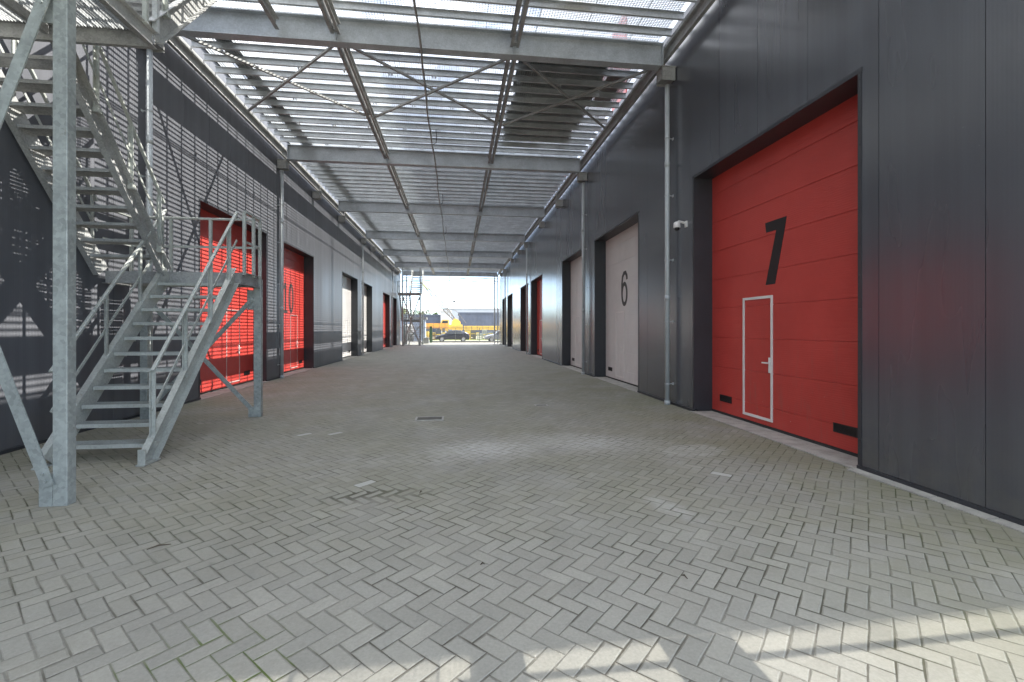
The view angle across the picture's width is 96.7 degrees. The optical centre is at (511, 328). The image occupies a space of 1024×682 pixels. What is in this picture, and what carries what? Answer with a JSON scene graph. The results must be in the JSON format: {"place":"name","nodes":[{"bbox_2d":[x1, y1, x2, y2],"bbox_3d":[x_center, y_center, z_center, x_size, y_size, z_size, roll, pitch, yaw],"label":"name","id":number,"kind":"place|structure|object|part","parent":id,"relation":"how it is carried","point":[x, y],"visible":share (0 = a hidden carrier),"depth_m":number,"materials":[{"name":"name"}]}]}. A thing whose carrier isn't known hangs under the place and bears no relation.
{"place":"outdoors","nodes":[
{"label":"outdoors","id":0,"kind":"place"},
{"bbox_2d":[0,37,399,454],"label":"warehouse","id":1,"kind":"structure","parent":0,"point":[330,295],"depth_m":9.79,"materials":[{"name":"metal"}]},
{"bbox_2d":[200,208,253,394],"bbox_3d":[-7.590,-0.661,11.968,0.117,4.478,3.600,0,0,-7],"label":"sectional door","id":2,"kind":"structure","parent":1,"relation":"in","point":[231,354],"depth_m":12.31,"materials":[{"name":"red paint"}]},
{"bbox_2d":[284,248,303,372],"bbox_3d":[-8.181,-0.661,16.580,0.062,4.478,3.500,0,0,-7],"label":"sectional door","id":3,"kind":"structure","parent":1,"relation":"in","point":[293,262],"depth_m":17.15,"materials":[{"name":"red paint"}]},
{"bbox_2d":[342,275,350,357],"bbox_3d":[-9.149,-0.661,24.723,0.117,4.478,3.600,0,0,-7],"label":"sectional door","id":4,"kind":"structure","parent":1,"relation":"in","point":[346,282],"depth_m":25.41,"materials":[{"name":"grey paint"}]},
{"bbox_2d":[364,286,365,352],"bbox_3d":[-9.716,-0.661,29.363,0.117,4.478,3.450,0,0,-7],"label":"sectional door","id":5,"kind":"structure","parent":1,"relation":"in","point":[364,286],"depth_m":30.39,"materials":[{"name":"grey paint"}]},
{"bbox_2d":[383,295,384,347],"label":"sectional door","id":6,"kind":"structure","parent":1,"relation":"in","point":[383,295],"depth_m":38.37,"materials":[{"name":"red paint"}]},
{"bbox_2d":[203,0,539,313],"label":"sky","id":7,"kind":"structure","parent":0,"point":[465,294],"materials":[{"name":"white"}]},
{"bbox_2d":[403,324,413,341],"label":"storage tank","id":8,"kind":"object","parent":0,"point":[408,333],"visible":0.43,"depth_m":56.13,"materials":[{"name":"white metal"}]},
{"bbox_2d":[403,314,440,332],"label":"warehouse","id":9,"kind":"structure","parent":0,"point":[434,318],"depth_m":106.50,"materials":[{"name":"grey metal"}]},
{"bbox_2d":[440,310,451,332],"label":"warehouse","id":10,"kind":"structure","parent":0,"point":[444,316],"depth_m":98.95,"materials":[{"name":"white"}]},
{"bbox_2d":[400,340,499,342],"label":"road","id":11,"kind":"structure","parent":0,"point":[446,342],"depth_m":57.99,"materials":[{"name":"grey asphalt"}]},
{"bbox_2d":[400,317,427,340],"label":"shed","id":12,"kind":"structure","parent":11,"relation":"on","point":[416,324],"depth_m":61.36,"materials":[{"name":"grey metal"}]},
{"bbox_2d":[435,330,469,340],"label":"parked car","id":13,"kind":"object","parent":11,"relation":"on","point":[460,334],"visible":0.8,"depth_m":55.94,"materials":[{"name":"paint"}]},
{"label":"side window","id":14,"kind":"part","parent":13,"relation":"part of","materials":[{"name":"grey glass"}]},
{"bbox_2d":[484,330,499,340],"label":"parked car","id":15,"kind":"object","parent":11,"relation":"on","point":[491,337],"visible":0.34,"depth_m":55.91,"materials":[{"name":"silver paint"}]},
{"bbox_2d":[443,306,499,324],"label":"warehouse","id":16,"kind":"structure","parent":0,"point":[464,309],"depth_m":131.45,"materials":[{"name":"white metal"}]},
{"bbox_2d":[458,312,499,335],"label":"warehouse","id":17,"kind":"structure","parent":0,"point":[478,318],"depth_m":103.84,"materials":[{"name":"grey metal"}]},
{"bbox_2d":[482,329,486,339],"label":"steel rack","id":18,"kind":"object","parent":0,"point":[484,332],"visible":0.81,"depth_m":67.83,"materials":[{"name":"grey metal"}]},
{"bbox_2d":[0,343,1023,681],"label":"paving","id":19,"kind":"structure","parent":0,"point":[302,529],"depth_m":3.26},
{"bbox_2d":[0,0,262,506],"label":"steel staircase","id":20,"kind":"structure","parent":19,"relation":"on","point":[63,27],"depth_m":5.78,"materials":[{"name":"grey metal"}]},
{"bbox_2d":[147,544,169,549],"bbox_3d":[-2.558,1.571,3.298,0.141,0.020,0.012,0,0,-33],"label":"twig","id":21,"kind":"object","parent":19,"relation":"on","point":[158,545],"visible":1,"depth_m":3.30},
{"bbox_2d":[397,267,423,345],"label":"steel staircase","id":22,"kind":"structure","parent":19,"relation":"on","point":[410,294],"depth_m":44.40,"materials":[{"name":"grey metal"}]},
{"bbox_2d":[424,337,428,343],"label":"gate motor box","id":23,"kind":"object","parent":19,"relation":"on","point":[426,340],"visible":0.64,"depth_m":48.85,"materials":[{"name":"grey metal"}]},
{"bbox_2d":[414,416,443,420],"bbox_3d":[-1.458,1.599,8.053,0.500,0.042,0.340,0,0,-7],"label":"gully grate","id":24,"kind":"object","parent":19,"relation":"on","point":[432,418],"visible":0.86,"depth_m":8.04,"materials":[{"name":"metal"}]},
{"bbox_2d":[500,0,1023,525],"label":"warehouse","id":25,"kind":"structure","parent":19,"relation":"on","point":[832,272],"depth_m":6.04,"materials":[{"name":"metal"}]},
{"bbox_2d":[151,0,715,343],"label":"steel canopy","id":26,"kind":"object","parent":25,"relation":"attached to","point":[497,190],"visible":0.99,"depth_m":11.79,"materials":[{"name":"grey metal"}]},
{"bbox_2d":[216,39,308,137],"bbox_3d":[-7.511,-6.140,21.346,0.342,0.060,50.200,0,0,-7],"label":"cable tray","id":27,"kind":"object","parent":26,"relation":"on","point":[255,68],"depth_m":10.57,"materials":[{"name":"metal"}]},
{"bbox_2d":[413,0,489,283],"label":"conduit","id":28,"kind":"object","parent":26,"relation":"attached to","point":[419,34],"visible":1,"depth_m":11.00,"materials":[{"name":"metal"}]},
{"bbox_2d":[505,61,606,137],"bbox_3d":[1.024,-6.344,12.222,2.257,0.469,5.338,0,0,-7],"label":"tarpaulin stack","id":29,"kind":"object","parent":26,"relation":"on","point":[547,87],"visible":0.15,"depth_m":11.37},
{"bbox_2d":[527,287,527,351],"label":"sectional door","id":30,"kind":"structure","parent":25,"relation":"in","point":[527,287],"depth_m":31.58,"materials":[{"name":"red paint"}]},
{"bbox_2d":[537,279,541,355],"bbox_3d":[1.770,-0.661,26.057,0.062,4.478,3.600,0,0,-7],"label":"sectional door","id":31,"kind":"structure","parent":25,"relation":"in","point":[539,283],"depth_m":27.03,"materials":[{"name":"red paint"}]},
{"bbox_2d":[571,254,584,369],"bbox_3d":[2.735,-0.661,17.939,0.117,4.478,3.450,0,0,-7],"label":"sectional door","id":32,"kind":"structure","parent":25,"relation":"in","point":[576,265],"depth_m":18.55,"materials":[{"name":"grey paint"}]},
{"bbox_2d":[606,223,637,386],"bbox_3d":[3.308,-0.661,13.249,0.117,4.478,3.600,0,0,-7],"label":"sectional door","id":33,"kind":"structure","parent":25,"relation":"in","point":[622,249],"depth_m":13.52,"materials":[{"name":"grey paint"}]},
{"bbox_2d":[673,220,686,230],"bbox_3d":[3.327,-2.046,9.010,0.268,0.209,0.136,0,0,-7],"label":"security camera","id":34,"kind":"object","parent":25,"relation":"attached to","point":[676,226],"visible":1,"depth_m":8.98,"materials":[{"name":"white paint"}]},
{"bbox_2d":[712,94,857,456],"bbox_3d":[4.073,-0.661,6.996,0.117,4.478,3.600,0,0,-7],"label":"sectional door","id":35,"kind":"structure","parent":25,"relation":"in","point":[785,216],"depth_m":6.67,"materials":[{"name":"red paint"}]},
{"bbox_2d":[847,468,1023,532],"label":"edging","id":36,"kind":"object","parent":19,"relation":"on","point":[983,515],"visible":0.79,"depth_m":4.18,"materials":[{"name":"concrete"}]},
{"label":"ground","id":37,"kind":"structure","parent":0,"visible":0},
{"bbox_2d":[400,326,429,342],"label":"fence","id":38,"kind":"object","parent":37,"relation":"on","point":[411,333],"visible":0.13,"depth_m":51.00,"materials":[{"name":"grey metal"}]},
{"bbox_2d":[429,326,431,342],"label":"gate post","id":39,"kind":"object","parent":37,"relation":"on","point":[430,334],"visible":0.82,"depth_m":50.87,"materials":[{"name":"green metal"}]},
{"bbox_2d":[432,326,499,341],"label":"sliding gate","id":40,"kind":"structure","parent":39,"relation":"attached to","point":[465,335],"depth_m":51.73,"materials":[{"name":"yellow metal"}]},
{"bbox_2d":[426,323,448,336],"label":"boom section","id":41,"kind":"object","parent":37,"relation":"on","point":[439,325],"visible":0.27,"depth_m":71.74,"materials":[{"name":"yellow paint"}]},
{"bbox_2d":[423,281,465,336],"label":"crawler crane","id":42,"kind":"object","parent":37,"relation":"on","point":[457,323],"visible":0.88,"depth_m":74.66,"materials":[{"name":"yellow metal"}]},
{"bbox_2d":[400,342,499,343],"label":"kerb","id":43,"kind":"structure","parent":37,"relation":"on","point":[467,342],"depth_m":50.87,"materials":[{"name":"concrete"}]},
{"bbox_2d":[464,326,499,329],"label":"boom section","id":44,"kind":"object","parent":37,"relation":"on","point":[480,327],"visible":0.23,"depth_m":73.11,"materials":[{"name":"yellow metal"}]},
{"label":"verge","id":45,"kind":"structure","parent":0,"visible":0},
{"bbox_2d":[470,330,475,339],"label":"steel rack","id":46,"kind":"object","parent":45,"relation":"on","point":[472,332],"visible":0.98,"depth_m":67.70,"materials":[{"name":"grey metal"}]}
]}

